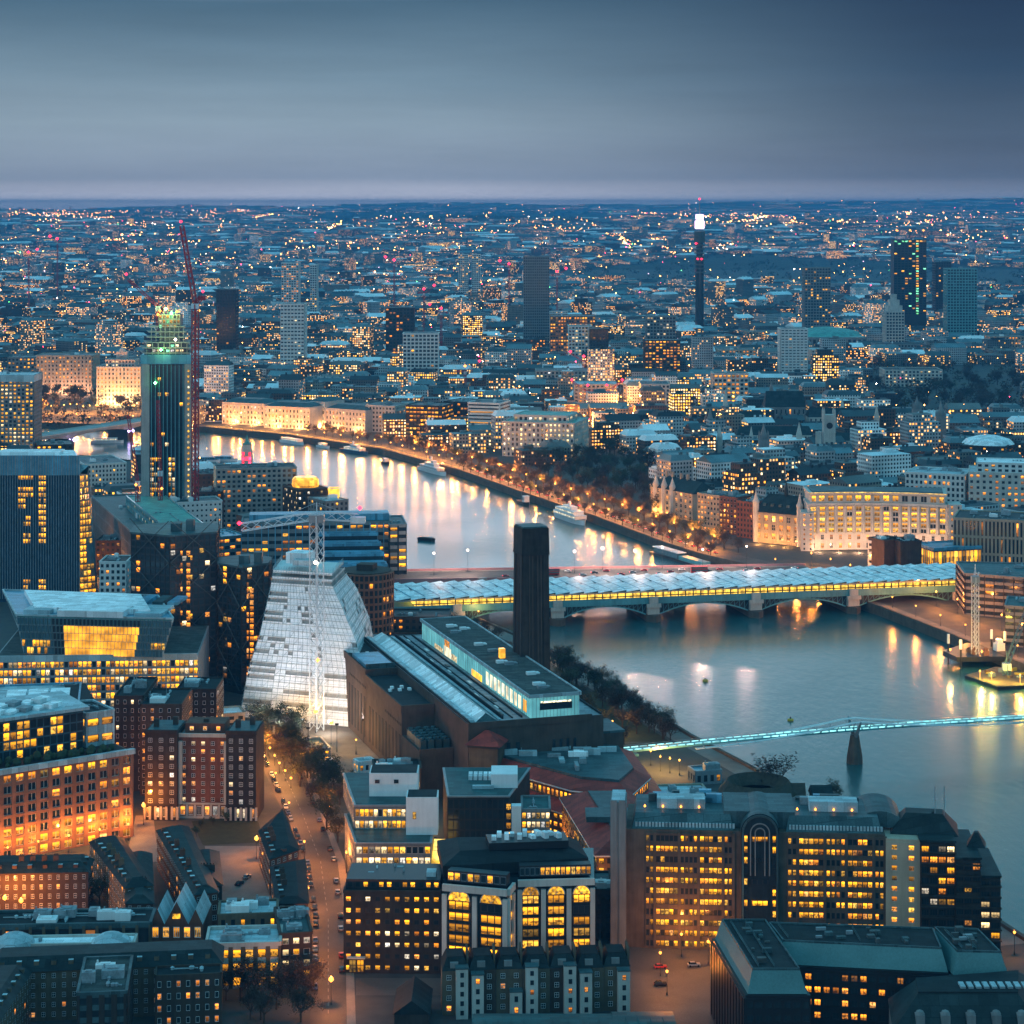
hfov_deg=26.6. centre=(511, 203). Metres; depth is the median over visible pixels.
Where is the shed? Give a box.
[393,976,432,1023]
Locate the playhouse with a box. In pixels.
[718,772,805,796]
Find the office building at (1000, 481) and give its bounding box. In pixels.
[968,457,1023,510]
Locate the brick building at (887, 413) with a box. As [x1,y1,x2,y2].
[864,405,895,428]
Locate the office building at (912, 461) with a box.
[899,450,913,467]
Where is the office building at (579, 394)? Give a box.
[573,380,617,402]
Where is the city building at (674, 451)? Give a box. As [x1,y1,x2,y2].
[657,447,694,457]
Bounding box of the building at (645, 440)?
[638,433,678,456]
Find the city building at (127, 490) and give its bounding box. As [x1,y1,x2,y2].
[117,488,140,493]
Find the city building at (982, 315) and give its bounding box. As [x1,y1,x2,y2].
[977,309,992,319]
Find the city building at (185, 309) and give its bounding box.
[170,300,190,325]
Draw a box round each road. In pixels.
[42,421,778,563]
[264,742,345,1023]
[808,566,1023,657]
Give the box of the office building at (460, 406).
[444,397,476,415]
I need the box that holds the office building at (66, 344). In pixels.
[56,337,87,351]
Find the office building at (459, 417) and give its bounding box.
[451,416,467,429]
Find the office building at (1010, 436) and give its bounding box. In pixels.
[999,433,1023,440]
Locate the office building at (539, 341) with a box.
[502,336,545,346]
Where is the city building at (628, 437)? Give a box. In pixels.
[619,428,655,454]
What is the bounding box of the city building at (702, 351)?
[691,334,712,368]
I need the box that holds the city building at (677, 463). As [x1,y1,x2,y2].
[657,452,692,479]
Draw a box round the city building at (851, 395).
[822,389,860,407]
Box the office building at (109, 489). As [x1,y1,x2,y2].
[102,482,136,494]
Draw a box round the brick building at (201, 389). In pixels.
[199,386,203,392]
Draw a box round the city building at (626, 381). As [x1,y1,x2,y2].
[623,379,651,399]
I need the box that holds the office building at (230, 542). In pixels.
[220,528,240,556]
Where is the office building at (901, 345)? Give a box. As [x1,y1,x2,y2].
[871,341,926,349]
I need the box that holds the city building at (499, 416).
[491,409,523,448]
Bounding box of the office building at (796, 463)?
[785,452,797,467]
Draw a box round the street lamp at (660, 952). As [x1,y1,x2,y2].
[659,950,661,975]
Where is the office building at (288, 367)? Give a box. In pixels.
[266,363,298,375]
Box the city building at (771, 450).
[748,445,794,479]
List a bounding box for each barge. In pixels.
[417,536,434,541]
[943,629,1012,668]
[965,667,1023,689]
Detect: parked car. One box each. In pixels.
[234,880,243,885]
[242,874,251,878]
[312,904,316,909]
[313,911,317,917]
[313,920,317,926]
[313,936,317,942]
[313,945,317,951]
[338,925,343,931]
[338,952,343,957]
[338,966,344,972]
[653,963,666,968]
[653,980,666,986]
[687,961,700,966]
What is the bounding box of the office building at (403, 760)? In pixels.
[372,756,421,788]
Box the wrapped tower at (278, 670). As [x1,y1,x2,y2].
[241,549,372,742]
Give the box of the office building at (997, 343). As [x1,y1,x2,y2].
[982,338,1011,352]
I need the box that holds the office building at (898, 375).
[879,366,942,386]
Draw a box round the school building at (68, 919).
[0,904,156,941]
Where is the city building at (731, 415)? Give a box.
[716,403,743,432]
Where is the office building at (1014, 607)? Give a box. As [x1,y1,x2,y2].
[1004,596,1023,647]
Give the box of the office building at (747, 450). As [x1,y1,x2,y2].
[721,445,755,455]
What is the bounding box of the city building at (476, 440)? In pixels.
[449,429,488,453]
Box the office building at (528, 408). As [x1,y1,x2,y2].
[510,405,541,410]
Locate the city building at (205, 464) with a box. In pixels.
[193,461,213,469]
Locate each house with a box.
[441,943,468,1019]
[468,942,495,1015]
[495,942,522,1013]
[522,941,549,1013]
[549,940,576,1013]
[576,940,603,1013]
[603,939,630,1011]
[808,785,832,795]
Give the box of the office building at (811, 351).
[808,348,819,360]
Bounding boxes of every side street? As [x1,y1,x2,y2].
[89,868,159,908]
[129,815,156,861]
[356,978,440,994]
[624,947,710,1023]
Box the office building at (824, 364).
[811,347,838,381]
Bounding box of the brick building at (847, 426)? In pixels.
[836,419,856,431]
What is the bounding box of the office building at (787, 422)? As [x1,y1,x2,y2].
[773,416,798,425]
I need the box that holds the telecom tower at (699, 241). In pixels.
[694,198,704,325]
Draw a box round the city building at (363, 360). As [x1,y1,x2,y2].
[330,357,367,363]
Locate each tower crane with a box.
[24,248,38,307]
[49,235,61,295]
[125,273,162,332]
[127,415,140,502]
[156,400,162,500]
[179,220,205,500]
[237,503,365,731]
[384,255,399,305]
[418,284,435,330]
[428,303,447,345]
[456,360,480,383]
[498,260,514,302]
[552,267,566,309]
[569,350,587,367]
[571,379,592,391]
[606,378,623,390]
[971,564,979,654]
[1002,611,1023,675]
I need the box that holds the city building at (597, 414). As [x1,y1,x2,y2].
[592,408,614,425]
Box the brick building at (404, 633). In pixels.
[373,632,420,636]
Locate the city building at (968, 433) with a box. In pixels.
[943,431,977,438]
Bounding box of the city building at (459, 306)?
[449,296,470,324]
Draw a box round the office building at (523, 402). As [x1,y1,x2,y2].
[512,399,544,410]
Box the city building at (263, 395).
[246,391,272,398]
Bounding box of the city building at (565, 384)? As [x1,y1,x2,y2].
[558,368,576,396]
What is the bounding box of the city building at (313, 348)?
[307,344,319,353]
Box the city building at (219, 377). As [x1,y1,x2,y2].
[204,359,233,394]
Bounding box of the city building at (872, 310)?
[863,299,885,323]
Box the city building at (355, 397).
[350,391,380,402]
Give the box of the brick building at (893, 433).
[886,427,899,444]
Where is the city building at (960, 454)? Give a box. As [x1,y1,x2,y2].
[947,448,981,463]
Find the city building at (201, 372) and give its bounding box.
[193,367,203,377]
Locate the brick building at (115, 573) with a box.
[99,553,130,593]
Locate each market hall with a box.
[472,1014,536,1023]
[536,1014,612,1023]
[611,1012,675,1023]
[959,434,1015,453]
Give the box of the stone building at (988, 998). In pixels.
[888,970,1023,1023]
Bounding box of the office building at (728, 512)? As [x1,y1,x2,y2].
[719,490,754,534]
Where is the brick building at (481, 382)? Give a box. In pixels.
[477,374,488,385]
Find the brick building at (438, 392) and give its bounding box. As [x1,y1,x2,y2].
[433,386,465,396]
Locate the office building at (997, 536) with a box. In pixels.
[953,509,1023,561]
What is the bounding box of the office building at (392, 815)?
[342,764,442,868]
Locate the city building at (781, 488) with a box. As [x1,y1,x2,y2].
[778,480,797,494]
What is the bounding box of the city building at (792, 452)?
[785,449,800,466]
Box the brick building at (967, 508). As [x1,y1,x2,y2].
[962,504,982,509]
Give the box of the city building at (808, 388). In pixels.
[799,381,825,395]
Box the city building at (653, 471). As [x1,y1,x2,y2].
[649,466,695,492]
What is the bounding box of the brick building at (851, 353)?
[846,348,863,359]
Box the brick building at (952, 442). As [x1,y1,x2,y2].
[941,435,971,453]
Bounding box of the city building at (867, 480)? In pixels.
[829,473,881,486]
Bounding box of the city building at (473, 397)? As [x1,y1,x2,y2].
[449,396,477,399]
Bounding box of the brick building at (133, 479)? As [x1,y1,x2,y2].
[131,473,140,482]
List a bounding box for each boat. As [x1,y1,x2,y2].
[90,437,123,443]
[196,457,219,461]
[213,455,236,461]
[279,437,303,444]
[316,442,329,448]
[380,458,389,464]
[516,491,529,505]
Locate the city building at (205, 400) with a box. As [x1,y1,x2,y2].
[193,397,211,404]
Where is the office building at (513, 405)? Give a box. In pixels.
[510,404,532,406]
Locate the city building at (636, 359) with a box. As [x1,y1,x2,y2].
[633,357,642,362]
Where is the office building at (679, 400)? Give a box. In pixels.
[669,390,693,415]
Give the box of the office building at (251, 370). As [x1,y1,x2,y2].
[234,366,261,376]
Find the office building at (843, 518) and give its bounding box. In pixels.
[800,486,961,551]
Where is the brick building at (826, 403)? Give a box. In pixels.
[812,398,849,407]
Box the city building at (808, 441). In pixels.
[804,434,846,448]
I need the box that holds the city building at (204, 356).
[190,350,218,366]
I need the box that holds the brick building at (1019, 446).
[1016,440,1023,456]
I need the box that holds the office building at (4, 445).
[0,441,12,448]
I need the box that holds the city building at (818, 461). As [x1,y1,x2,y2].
[801,459,833,463]
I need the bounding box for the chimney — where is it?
[513,523,549,669]
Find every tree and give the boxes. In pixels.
[43,394,50,403]
[46,389,62,400]
[47,383,62,393]
[64,387,74,396]
[65,386,83,394]
[66,384,81,391]
[74,391,84,401]
[89,394,97,406]
[90,874,107,904]
[113,395,129,406]
[130,395,140,406]
[191,826,199,833]
[208,816,215,824]
[220,810,229,819]
[222,969,239,1000]
[223,950,264,977]
[223,959,266,1000]
[229,957,270,991]
[230,964,272,987]
[235,988,265,1019]
[243,701,271,719]
[245,703,272,720]
[245,980,283,1019]
[246,712,264,723]
[250,990,280,1023]
[255,954,301,992]
[258,969,297,1009]
[259,700,288,730]
[259,712,283,733]
[264,725,277,754]
[264,730,286,753]
[268,741,302,769]
[272,706,299,728]
[272,714,299,725]
[274,721,297,743]
[274,958,321,988]
[276,715,304,738]
[276,967,307,993]
[278,734,303,764]
[279,752,314,786]
[281,733,310,748]
[283,716,307,734]
[284,731,310,755]
[284,984,327,1022]
[285,703,309,733]
[288,988,317,1008]
[292,746,319,777]
[292,970,326,992]
[295,748,326,781]
[295,951,328,982]
[297,744,325,778]
[297,780,320,799]
[301,742,328,760]
[303,423,311,429]
[308,788,340,829]
[309,771,332,791]
[309,781,342,815]
[311,424,318,434]
[311,777,331,797]
[314,756,340,787]
[315,760,335,776]
[320,422,331,435]
[320,763,344,791]
[323,751,342,783]
[324,810,344,842]
[326,425,336,433]
[329,782,342,804]
[330,768,355,786]
[333,425,346,437]
[354,429,365,440]
[373,433,381,443]
[384,433,393,441]
[391,434,400,443]
[400,434,413,447]
[402,437,415,445]
[412,434,427,450]
[420,438,436,449]
[433,445,441,455]
[438,442,451,457]
[448,446,459,456]
[454,447,465,456]
[456,457,470,469]
[461,450,475,461]
[466,462,474,472]
[467,615,481,621]
[471,451,484,464]
[474,464,483,475]
[480,619,494,628]
[482,457,491,467]
[486,467,500,479]
[489,623,504,636]
[490,456,500,470]
[493,460,503,468]
[495,469,504,479]
[501,461,515,473]
[503,474,514,485]
[509,476,520,487]
[512,462,524,476]
[517,464,530,478]
[517,479,526,490]
[526,480,534,493]
[528,467,542,484]
[529,446,549,459]
[530,458,552,473]
[535,484,543,496]
[536,472,549,487]
[538,484,554,499]
[539,461,554,472]
[542,474,555,484]
[544,458,554,473]
[550,645,571,669]
[550,656,569,674]
[551,460,573,478]
[551,649,574,666]
[551,665,579,682]
[552,447,565,463]
[552,475,566,487]
[552,489,564,502]
[555,446,569,463]
[555,644,574,652]
[555,650,577,668]
[557,479,569,493]
[560,494,571,503]
[561,456,581,466]
[561,482,576,497]
[562,658,587,686]
[564,664,584,686]
[566,448,582,457]
[567,465,581,480]
[568,453,587,474]
[569,484,584,494]
[571,443,582,452]
[571,495,581,504]
[571,682,587,696]
[573,473,587,483]
[576,464,595,489]
[579,501,589,511]
[579,687,599,707]
[581,485,598,501]
[581,660,600,685]
[582,460,593,468]
[583,447,601,459]
[584,662,606,691]
[585,444,601,463]
[588,673,604,685]
[589,492,602,500]
[590,478,601,491]
[590,504,601,514]
[593,682,609,701]
[594,475,614,493]
[595,678,620,688]
[595,683,611,707]
[596,445,608,453]
[596,471,610,489]
[596,680,631,711]
[596,706,613,718]
[597,667,615,683]
[599,484,617,497]
[600,477,617,494]
[601,435,619,453]
[601,455,614,472]
[601,494,609,506]
[601,507,610,517]
[602,433,616,452]
[603,672,624,687]
[603,682,628,692]
[604,690,629,716]
[607,509,619,518]
[608,496,618,509]
[609,466,630,487]
[609,473,622,491]
[610,441,622,454]
[610,453,623,468]
[610,706,632,725]
[612,481,636,498]
[614,497,625,510]
[615,687,634,709]
[616,444,629,455]
[616,510,629,524]
[619,497,637,514]
[620,456,633,467]
[620,690,646,716]
[621,453,638,465]
[621,488,639,498]
[621,688,652,706]
[622,725,636,743]
[624,449,636,462]
[624,708,651,733]
[626,466,644,485]
[626,515,637,528]
[626,703,644,723]
[628,498,646,517]
[629,464,645,486]
[631,469,648,483]
[631,473,648,484]
[632,451,651,462]
[634,447,647,462]
[636,501,650,520]
[636,520,648,531]
[638,481,649,497]
[638,491,650,507]
[638,703,662,731]
[639,700,656,713]
[642,458,656,467]
[643,476,657,490]
[643,714,658,732]
[645,448,656,462]
[645,492,658,507]
[646,522,656,535]
[647,508,661,523]
[648,712,678,739]
[650,711,677,739]
[651,512,663,525]
[653,705,678,735]
[655,705,673,723]
[656,525,668,539]
[657,511,678,529]
[661,719,681,740]
[666,531,676,539]
[667,514,687,532]
[675,517,690,531]
[679,531,693,546]
[686,515,707,536]
[689,534,704,550]
[694,528,708,536]
[702,541,721,554]
[705,524,722,544]
[717,530,732,548]
[731,536,744,552]
[750,751,799,784]
[827,776,843,794]
[871,375,884,386]
[881,361,893,366]
[896,390,907,401]
[914,388,925,397]
[917,396,934,409]
[921,360,934,366]
[923,386,933,397]
[925,376,940,384]
[926,379,942,393]
[936,363,947,371]
[936,390,950,404]
[937,376,951,388]
[947,381,956,389]
[948,392,968,402]
[953,387,967,396]
[959,365,969,373]
[960,370,978,383]
[963,388,971,397]
[969,374,985,386]
[971,387,990,398]
[973,395,992,404]
[984,390,996,402]
[989,369,1004,384]
[991,397,1007,402]
[995,388,1013,400]
[1004,369,1019,380]
[1015,373,1023,384]
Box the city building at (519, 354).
[507,342,531,367]
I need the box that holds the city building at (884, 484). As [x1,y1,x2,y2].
[880,479,898,486]
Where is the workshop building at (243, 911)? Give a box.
[217,894,278,925]
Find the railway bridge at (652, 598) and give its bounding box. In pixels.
[394,562,955,626]
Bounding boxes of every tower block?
[216,288,238,350]
[280,301,306,363]
[281,261,300,302]
[310,264,318,311]
[385,305,414,353]
[402,331,439,376]
[458,253,467,296]
[471,253,480,291]
[549,314,595,351]
[567,324,591,355]
[588,326,608,347]
[643,338,680,371]
[645,314,675,337]
[711,370,748,400]
[777,327,807,372]
[802,266,830,327]
[882,294,904,341]
[890,229,925,325]
[932,261,950,313]
[943,267,977,335]
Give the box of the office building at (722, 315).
[711,305,733,327]
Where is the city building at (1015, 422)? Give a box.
[1007,415,1023,429]
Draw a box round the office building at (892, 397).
[870,390,897,406]
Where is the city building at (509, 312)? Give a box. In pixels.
[501,303,522,323]
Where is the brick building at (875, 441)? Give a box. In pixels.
[861,433,892,449]
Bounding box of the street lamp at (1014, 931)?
[1013,929,1015,954]
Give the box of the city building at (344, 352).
[340,348,371,356]
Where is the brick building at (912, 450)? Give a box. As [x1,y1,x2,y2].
[898,443,934,455]
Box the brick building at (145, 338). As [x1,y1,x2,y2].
[144,334,158,339]
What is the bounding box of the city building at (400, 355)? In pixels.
[397,344,402,366]
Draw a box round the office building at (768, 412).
[739,406,774,418]
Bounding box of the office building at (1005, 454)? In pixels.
[990,449,1022,457]
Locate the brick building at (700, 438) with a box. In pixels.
[678,431,715,449]
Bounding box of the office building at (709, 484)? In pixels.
[696,479,714,488]
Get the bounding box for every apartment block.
[0,853,94,909]
[89,835,154,907]
[114,677,157,790]
[124,851,154,907]
[140,677,192,795]
[144,716,263,820]
[155,825,219,925]
[177,670,223,716]
[200,849,223,901]
[258,808,299,895]
[269,859,309,906]
[594,870,609,939]
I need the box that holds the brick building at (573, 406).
[548,400,579,412]
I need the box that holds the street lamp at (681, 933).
[680,931,682,956]
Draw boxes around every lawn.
[192,819,259,844]
[550,670,669,741]
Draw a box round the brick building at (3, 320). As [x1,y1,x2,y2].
[0,315,7,324]
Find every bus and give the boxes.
[549,568,559,574]
[691,566,707,572]
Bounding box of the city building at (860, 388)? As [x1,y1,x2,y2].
[843,377,867,392]
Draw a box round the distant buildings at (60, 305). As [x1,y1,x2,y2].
[0,197,1023,494]
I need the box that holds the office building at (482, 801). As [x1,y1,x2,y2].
[442,765,550,838]
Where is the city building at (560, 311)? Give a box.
[549,309,567,327]
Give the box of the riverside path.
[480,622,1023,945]
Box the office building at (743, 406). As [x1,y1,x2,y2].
[735,403,747,408]
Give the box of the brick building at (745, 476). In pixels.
[723,459,766,493]
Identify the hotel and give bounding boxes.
[7,354,35,371]
[36,352,99,394]
[96,347,140,405]
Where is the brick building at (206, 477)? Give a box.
[193,468,213,492]
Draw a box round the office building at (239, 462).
[224,460,254,463]
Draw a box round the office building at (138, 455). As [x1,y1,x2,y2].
[132,450,140,476]
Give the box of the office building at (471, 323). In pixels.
[461,311,482,335]
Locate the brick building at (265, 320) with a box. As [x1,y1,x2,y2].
[261,316,279,324]
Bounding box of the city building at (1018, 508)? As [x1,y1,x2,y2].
[1002,504,1023,511]
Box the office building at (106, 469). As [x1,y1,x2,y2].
[80,454,126,488]
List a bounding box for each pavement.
[305,770,355,1023]
[387,449,748,563]
[872,601,1023,662]
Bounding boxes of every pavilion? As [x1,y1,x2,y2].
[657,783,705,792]
[688,761,721,784]
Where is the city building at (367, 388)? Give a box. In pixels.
[346,384,385,397]
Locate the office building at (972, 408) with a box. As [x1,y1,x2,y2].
[944,401,981,417]
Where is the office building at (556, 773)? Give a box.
[465,730,660,831]
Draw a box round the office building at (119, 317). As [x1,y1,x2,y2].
[99,312,124,336]
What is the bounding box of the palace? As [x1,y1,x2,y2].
[222,396,371,432]
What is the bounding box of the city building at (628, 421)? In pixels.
[600,412,639,428]
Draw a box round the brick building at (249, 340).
[239,332,257,346]
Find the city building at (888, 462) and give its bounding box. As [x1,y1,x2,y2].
[857,448,910,477]
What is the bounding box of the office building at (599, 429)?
[589,419,623,449]
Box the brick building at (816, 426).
[800,421,838,433]
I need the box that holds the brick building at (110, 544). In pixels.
[95,532,120,574]
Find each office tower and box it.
[0,371,41,448]
[0,449,97,601]
[523,255,549,346]
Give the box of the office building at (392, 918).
[343,863,442,973]
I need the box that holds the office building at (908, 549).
[889,533,921,564]
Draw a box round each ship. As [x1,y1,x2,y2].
[339,440,367,454]
[417,456,445,475]
[553,501,586,525]
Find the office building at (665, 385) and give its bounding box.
[639,380,669,404]
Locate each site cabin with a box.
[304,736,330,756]
[353,756,373,771]
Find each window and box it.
[0,713,129,854]
[1,382,32,445]
[3,723,8,731]
[3,732,8,741]
[3,742,8,750]
[4,617,197,706]
[4,775,10,783]
[4,829,10,836]
[4,840,10,847]
[10,731,15,740]
[10,741,15,749]
[16,773,23,781]
[16,827,23,834]
[16,837,23,845]
[16,848,23,854]
[17,721,22,729]
[17,730,22,739]
[17,740,22,748]
[17,749,22,757]
[18,475,86,519]
[24,720,29,728]
[24,729,29,738]
[24,739,29,747]
[28,771,35,779]
[28,824,35,832]
[28,835,35,843]
[28,846,35,853]
[31,738,35,746]
[32,929,41,934]
[37,357,90,393]
[37,728,42,736]
[40,769,47,777]
[40,833,47,840]
[40,843,47,851]
[44,745,49,753]
[45,929,54,934]
[51,716,56,724]
[51,726,56,734]
[53,767,59,775]
[53,789,59,796]
[53,820,59,827]
[53,831,59,838]
[53,841,59,849]
[57,715,62,723]
[57,725,62,733]
[57,744,62,751]
[59,929,68,933]
[63,625,66,632]
[64,633,67,640]
[65,765,71,773]
[65,818,71,825]
[65,829,71,836]
[65,839,71,846]
[67,625,70,632]
[71,625,74,633]
[71,633,74,640]
[71,732,75,740]
[71,742,75,748]
[72,929,81,933]
[76,764,83,771]
[76,816,83,823]
[76,826,83,834]
[76,837,83,844]
[80,998,86,1004]
[80,1011,86,1017]
[82,626,85,633]
[85,928,94,933]
[86,626,89,633]
[88,718,98,726]
[88,734,98,742]
[88,762,94,769]
[88,814,94,821]
[88,824,94,832]
[88,835,94,842]
[89,641,92,648]
[90,626,93,633]
[92,998,98,1004]
[92,1010,98,1016]
[93,641,96,648]
[97,626,100,633]
[97,634,100,641]
[98,361,138,403]
[99,928,108,933]
[100,760,106,767]
[100,781,106,788]
[100,812,106,819]
[100,822,106,830]
[101,626,104,633]
[102,716,112,724]
[102,732,112,740]
[104,634,107,641]
[105,626,108,633]
[105,997,110,1003]
[105,1010,110,1016]
[106,464,124,482]
[108,634,111,641]
[112,779,118,786]
[112,799,118,807]
[112,810,118,817]
[112,820,118,827]
[112,928,121,932]
[116,627,119,634]
[116,685,154,788]
[117,649,120,656]
[117,997,123,1003]
[117,1009,123,1015]
[118,642,121,649]
[120,627,123,634]
[123,766,129,774]
[123,777,129,784]
[123,808,129,815]
[123,818,129,825]
[123,829,129,836]
[124,627,127,634]
[125,642,128,649]
[125,928,134,932]
[131,534,218,676]
[132,642,135,649]
[134,635,137,642]
[135,627,138,634]
[136,507,150,523]
[138,928,148,941]
[147,315,187,498]
[152,927,158,937]
[157,834,166,880]
[163,927,168,937]
[173,914,179,918]
[173,927,179,937]
[181,806,184,814]
[183,741,223,801]
[184,927,189,937]
[187,503,220,521]
[189,806,192,814]
[194,927,200,937]
[197,806,200,814]
[205,806,208,814]
[213,806,216,814]
[219,565,268,686]
[223,406,353,430]
[223,964,228,970]
[224,950,228,957]
[230,291,234,349]
[232,469,295,511]
[233,950,240,957]
[242,525,405,573]
[245,949,252,957]
[258,949,265,956]
[270,949,277,956]
[281,305,303,363]
[282,264,297,301]
[283,487,326,510]
[283,938,288,943]
[283,949,288,955]
[293,938,298,943]
[293,949,298,954]
[304,937,309,942]
[304,948,309,953]
[310,266,315,311]
[345,779,423,861]
[346,881,438,970]
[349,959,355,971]
[356,847,361,853]
[356,857,361,862]
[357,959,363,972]
[363,847,367,853]
[363,857,367,862]
[369,847,373,853]
[369,857,373,862]
[375,847,379,853]
[375,857,379,862]
[381,847,386,853]
[381,857,386,862]
[383,574,392,634]
[387,847,392,853]
[387,857,392,862]
[394,847,398,853]
[394,857,398,862]
[397,309,412,343]
[400,847,404,853]
[400,857,404,862]
[406,405,450,437]
[406,857,411,862]
[412,857,417,862]
[419,857,423,862]
[425,847,429,853]
[425,857,429,863]
[431,335,437,376]
[434,882,438,887]
[448,799,452,808]
[448,809,452,818]
[448,820,452,829]
[448,830,452,838]
[448,872,452,879]
[448,892,469,901]
[448,900,469,910]
[448,912,469,921]
[448,923,469,932]
[448,934,469,943]
[448,945,469,954]
[454,403,466,415]
[454,799,458,808]
[454,809,458,818]
[454,820,458,829]
[454,830,458,837]
[454,872,459,880]
[459,799,463,808]
[459,809,463,818]
[459,820,463,829]
[459,830,463,836]
[461,873,466,881]
[464,255,467,296]
[465,799,469,808]
[465,809,469,818]
[465,820,469,829]
[465,830,469,836]
[468,404,498,405]
[468,408,498,409]
[468,411,492,412]
[468,415,490,416]
[468,418,490,419]
[468,874,472,881]
[470,799,475,808]
[470,809,475,818]
[470,820,475,829]
[470,830,475,836]
[474,874,479,882]
[476,799,480,808]
[476,809,480,818]
[476,820,480,829]
[476,830,480,836]
[480,895,501,904]
[480,903,501,912]
[480,914,501,924]
[480,926,501,935]
[480,937,501,946]
[481,799,486,808]
[481,809,486,818]
[481,820,486,829]
[481,830,486,836]
[481,875,485,882]
[487,799,491,808]
[487,809,491,818]
[487,820,491,829]
[487,875,492,883]
[487,1004,491,1009]
[493,799,497,808]
[493,809,497,818]
[493,820,497,829]
[494,876,498,883]
[498,799,502,808]
[498,809,502,818]
[498,820,502,829]
[500,877,505,884]
[503,417,572,455]
[504,799,508,808]
[506,804,510,809]
[506,813,510,819]
[506,822,510,828]
[520,868,523,875]
[522,887,539,894]
[522,895,538,903]
[522,906,538,914]
[522,918,538,925]
[522,929,538,936]
[522,940,538,948]
[525,867,529,875]
[528,257,548,345]
[530,867,534,875]
[535,867,539,874]
[541,812,549,827]
[541,867,544,874]
[546,867,549,874]
[547,886,564,894]
[547,895,564,902]
[547,906,564,913]
[547,917,564,925]
[547,928,564,936]
[547,939,564,947]
[551,317,594,351]
[551,867,554,874]
[556,867,559,874]
[561,867,564,874]
[564,808,609,869]
[566,867,569,874]
[571,866,574,874]
[573,885,589,893]
[573,894,589,902]
[573,905,589,913]
[573,916,589,924]
[573,927,589,935]
[573,938,589,946]
[576,866,580,873]
[581,866,585,873]
[586,866,590,873]
[646,341,679,370]
[660,317,674,337]
[717,955,717,1023]
[732,379,747,396]
[747,1002,752,1008]
[747,1015,752,1021]
[752,837,767,841]
[752,858,767,862]
[752,879,767,883]
[752,901,767,905]
[756,1002,762,1008]
[756,1015,762,1021]
[766,1002,771,1008]
[766,1015,771,1021]
[775,1002,780,1008]
[775,1015,780,1021]
[784,1002,790,1008]
[784,1015,790,1021]
[794,1002,799,1008]
[794,1015,799,1021]
[797,330,806,370]
[803,506,959,549]
[803,1002,808,1008]
[803,1015,808,1021]
[805,973,811,979]
[805,986,811,991]
[811,269,829,324]
[814,974,820,979]
[814,986,820,992]
[814,999,820,1004]
[814,1012,820,1017]
[819,495,824,501]
[824,974,829,980]
[824,987,829,992]
[824,999,829,1005]
[824,1012,829,1018]
[828,495,833,501]
[833,975,838,980]
[833,987,838,993]
[833,1000,838,1005]
[833,1013,838,1018]
[837,495,842,500]
[842,975,847,980]
[842,988,847,993]
[842,1000,847,1006]
[842,1013,847,1019]
[846,495,851,500]
[851,975,856,981]
[851,988,856,994]
[851,1001,856,1006]
[851,1014,856,1019]
[855,495,860,500]
[856,506,861,510]
[856,522,861,526]
[860,976,866,981]
[860,989,866,994]
[860,1001,866,1007]
[860,1014,866,1020]
[865,495,870,500]
[865,506,870,510]
[865,522,870,526]
[869,976,875,982]
[869,989,875,995]
[869,1002,875,1007]
[869,1014,875,1020]
[874,495,879,500]
[874,506,879,510]
[879,977,884,982]
[879,990,884,995]
[879,1002,884,1008]
[879,1015,884,1021]
[883,495,888,501]
[883,517,888,521]
[888,977,893,983]
[888,990,893,995]
[892,495,898,501]
[897,978,903,983]
[898,241,925,313]
[902,496,907,501]
[902,512,907,516]
[906,474,931,486]
[906,978,912,984]
[911,496,916,501]
[911,507,916,511]
[921,496,926,502]
[922,846,928,850]
[922,857,928,861]
[922,867,928,872]
[922,878,928,883]
[922,888,928,893]
[922,899,928,904]
[922,909,928,914]
[922,920,928,925]
[930,496,936,502]
[930,846,937,851]
[930,857,937,861]
[930,867,937,872]
[930,878,937,883]
[930,888,937,893]
[930,899,937,904]
[930,909,937,914]
[930,920,937,925]
[935,551,937,562]
[939,497,943,502]
[939,551,941,563]
[939,847,945,851]
[939,857,945,862]
[939,868,945,872]
[939,878,945,883]
[939,889,945,894]
[939,899,945,904]
[939,910,945,915]
[939,920,945,925]
[943,550,945,562]
[947,550,949,562]
[947,847,954,851]
[947,857,954,862]
[947,868,954,873]
[947,878,954,883]
[947,889,954,894]
[947,899,954,904]
[947,910,954,915]
[947,920,954,925]
[950,550,953,563]
[954,520,955,534]
[954,550,957,563]
[956,863,963,869]
[956,877,963,880]
[956,888,963,891]
[956,899,963,902]
[956,910,963,913]
[956,920,963,925]
[957,270,976,334]
[958,520,959,534]
[958,550,961,560]
[962,520,963,534]
[962,549,965,560]
[965,910,971,914]
[965,921,971,925]
[966,549,969,560]
[970,549,973,560]
[973,899,979,903]
[973,910,979,914]
[973,921,979,925]
[974,549,977,560]
[977,521,978,535]
[978,549,981,561]
[981,521,982,535]
[981,881,989,884]
[981,892,989,895]
[981,902,989,906]
[981,912,989,917]
[981,922,989,927]
[985,521,986,535]
[985,538,986,552]
[985,577,993,581]
[985,584,993,587]
[985,591,993,594]
[985,598,993,601]
[985,611,993,614]
[991,892,999,895]
[991,902,999,906]
[991,912,999,917]
[991,923,999,927]
[991,933,999,938]
[995,585,1002,588]
[1001,522,1002,536]
[1001,539,1002,553]
[1004,579,1012,582]
[1004,586,1012,589]
[1005,522,1006,536]
[1005,539,1006,553]
[1005,615,1013,618]
[1009,522,1010,536]
[1009,539,1010,553]
[1014,580,1022,583]
[1014,586,1022,589]
[1020,540,1021,554]
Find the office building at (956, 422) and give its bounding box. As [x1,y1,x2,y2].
[949,416,980,429]
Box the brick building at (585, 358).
[581,352,616,367]
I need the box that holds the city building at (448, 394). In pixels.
[440,388,464,401]
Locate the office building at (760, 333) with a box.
[743,330,776,339]
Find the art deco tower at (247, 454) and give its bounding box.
[241,436,252,462]
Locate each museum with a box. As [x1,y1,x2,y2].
[343,616,624,797]
[808,326,866,345]

